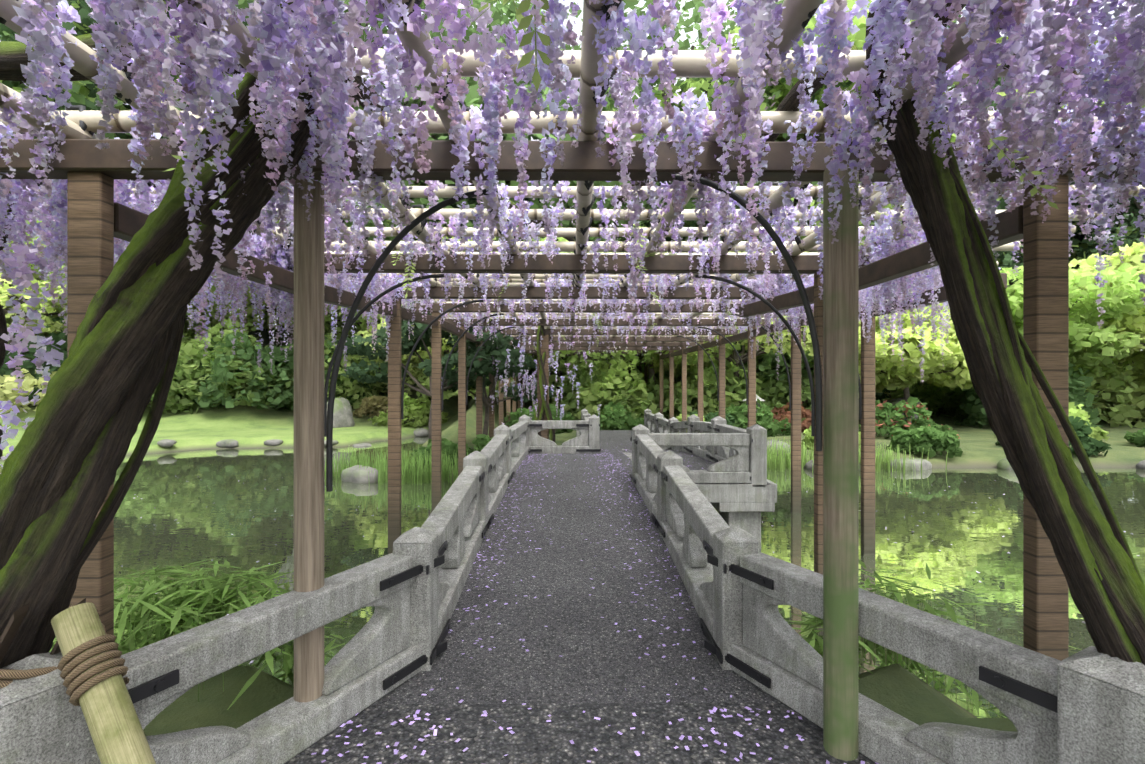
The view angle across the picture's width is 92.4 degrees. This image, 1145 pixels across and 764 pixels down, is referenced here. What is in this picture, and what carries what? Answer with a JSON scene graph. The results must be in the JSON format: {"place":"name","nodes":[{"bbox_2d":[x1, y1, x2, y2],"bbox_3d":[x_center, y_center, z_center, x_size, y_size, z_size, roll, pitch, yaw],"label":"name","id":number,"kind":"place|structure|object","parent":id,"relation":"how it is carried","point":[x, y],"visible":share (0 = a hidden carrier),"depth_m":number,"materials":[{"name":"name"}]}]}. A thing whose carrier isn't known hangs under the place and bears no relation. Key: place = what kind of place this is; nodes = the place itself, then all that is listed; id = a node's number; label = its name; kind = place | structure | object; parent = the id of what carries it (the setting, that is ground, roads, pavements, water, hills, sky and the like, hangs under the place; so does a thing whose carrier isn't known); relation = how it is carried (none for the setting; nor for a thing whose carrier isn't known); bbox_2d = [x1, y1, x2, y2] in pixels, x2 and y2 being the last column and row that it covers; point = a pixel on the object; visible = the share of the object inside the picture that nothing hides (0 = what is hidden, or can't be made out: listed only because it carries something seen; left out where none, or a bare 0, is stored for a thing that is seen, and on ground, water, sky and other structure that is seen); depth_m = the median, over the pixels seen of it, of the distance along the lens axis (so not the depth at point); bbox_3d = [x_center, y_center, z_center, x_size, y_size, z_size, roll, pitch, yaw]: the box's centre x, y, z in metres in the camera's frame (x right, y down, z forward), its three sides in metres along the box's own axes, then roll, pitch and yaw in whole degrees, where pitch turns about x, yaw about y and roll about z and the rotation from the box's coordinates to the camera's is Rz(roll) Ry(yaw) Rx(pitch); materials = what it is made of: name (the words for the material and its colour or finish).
{"place":"outdoors","nodes":[
{"label":"outdoors","id":0,"kind":"place"},
{"bbox_2d":[0,598,85,662],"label":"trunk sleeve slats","id":1,"kind":"object","parent":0,"point":[12,628],"visible":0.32,"depth_m":1.56,"materials":[{"name":"brown wood"}]},
{"bbox_2d":[0,436,1144,717],"bbox_3d":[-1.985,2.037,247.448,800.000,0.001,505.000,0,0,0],"label":"pond water","id":2,"kind":"structure","parent":0,"point":[206,500],"depth_m":7.73,"materials":[{"name":"green liquid"}]},
{"bbox_2d":[0,328,1144,735],"bbox_3d":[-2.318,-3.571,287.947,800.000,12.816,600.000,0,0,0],"label":"grassy ground","id":3,"kind":"structure","parent":0,"point":[904,692],"depth_m":14.10,"materials":[{"name":"green plant"}]},
{"bbox_2d":[67,172,1068,660],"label":"pergola posts","id":4,"kind":"object","parent":3,"relation":"on","point":[91,266],"visible":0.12,"depth_m":2.36,"materials":[{"name":"brown wood"}]},
{"bbox_2d":[0,139,1144,363],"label":"pergola beams","id":5,"kind":"structure","parent":4,"relation":"on","point":[116,157],"depth_m":3.37,"materials":[{"name":"brown wood"}]},
{"bbox_2d":[0,0,1144,342],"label":"bamboo trellis","id":6,"kind":"object","parent":4,"relation":"on","point":[686,62],"visible":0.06,"depth_m":2.36,"materials":[{"name":"beige wood"}]},
{"bbox_2d":[0,0,1096,312],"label":"trellis ties","id":7,"kind":"object","parent":6,"relation":"on","point":[444,98],"visible":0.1,"depth_m":2.85,"materials":[{"name":"black metal"}]},
{"bbox_2d":[324,173,861,491],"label":"arched braces","id":8,"kind":"object","parent":4,"relation":"attached to","point":[351,319],"visible":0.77,"depth_m":2.44,"materials":[{"name":"black metal"}]},
{"bbox_2d":[0,0,1144,668],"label":"wisteria","id":9,"kind":"object","parent":3,"relation":"on","point":[1048,40],"depth_m":1.72,"materials":[{"name":"purple plant"}]},
{"bbox_2d":[0,409,1144,763],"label":"stone bridge rails","id":10,"kind":"object","parent":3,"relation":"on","point":[1098,717],"visible":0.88,"depth_m":2.40,"materials":[{"name":"stone"}]},
{"bbox_2d":[128,415,1057,712],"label":"metal brackets","id":11,"kind":"object","parent":10,"relation":"attached to","point":[1044,699],"visible":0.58,"depth_m":2.76,"materials":[{"name":"black metal"}]},
{"bbox_2d":[0,0,1144,717],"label":"garden foliage","id":12,"kind":"object","parent":3,"relation":"on","point":[216,374],"visible":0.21,"depth_m":20.21,"materials":[{"name":"green plant"}]},
{"bbox_2d":[2,13,1144,438],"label":"tree trunks","id":13,"kind":"object","parent":3,"relation":"on","point":[650,371],"visible":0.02,"depth_m":21.66,"materials":[{"name":"brown plant"}]},
{"bbox_2d":[294,164,858,760],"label":"wooden posts","id":14,"kind":"object","parent":3,"relation":"on","point":[842,498],"visible":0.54,"depth_m":2.26,"materials":[{"name":"brown wood"}]},
{"bbox_2d":[157,397,1144,483],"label":"garden rocks","id":15,"kind":"object","parent":3,"relation":"on","point":[342,414],"visible":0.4,"depth_m":13.90,"materials":[{"name":"grey stone"}]},
{"bbox_2d":[373,430,780,703],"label":"bridge deck","id":16,"kind":"structure","parent":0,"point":[599,661],"depth_m":3.54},
{"bbox_2d":[284,702,875,763],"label":"gravel path","id":17,"kind":"structure","parent":0,"point":[535,738],"depth_m":2.37,"materials":[{"name":"grey gravel"}]},
{"bbox_2d":[51,603,155,763],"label":"bamboo pole","id":18,"kind":"object","parent":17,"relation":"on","point":[118,736],"visible":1,"depth_m":1.52,"materials":[{"name":"beige wood"}]},
{"bbox_2d":[0,604,128,705],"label":"rope","id":19,"kind":"object","parent":18,"relation":"attached to","point":[74,690],"visible":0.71,"depth_m":1.54,"materials":[{"name":"brown fabric"}]},
{"bbox_2d":[134,443,1139,763],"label":"fallen petals","id":20,"kind":"object","parent":17,"relation":"on","point":[434,729],"visible":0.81,"depth_m":2.55,"materials":[{"name":"purple plant"}]},
{"bbox_2d":[258,0,1140,350],"label":"sky","id":21,"kind":"structure","parent":0,"point":[577,27],"materials":[{"name":"white"}]},
{"bbox_2d":[743,395,765,412],"bbox_3d":[6.290,1.002,19.009,0.840,1.420,0.727,0,0,0],"label":"heron","id":22,"kind":"object","parent":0,"point":[759,398],"visible":0.12,"depth_m":18.86,"materials":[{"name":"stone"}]}
]}

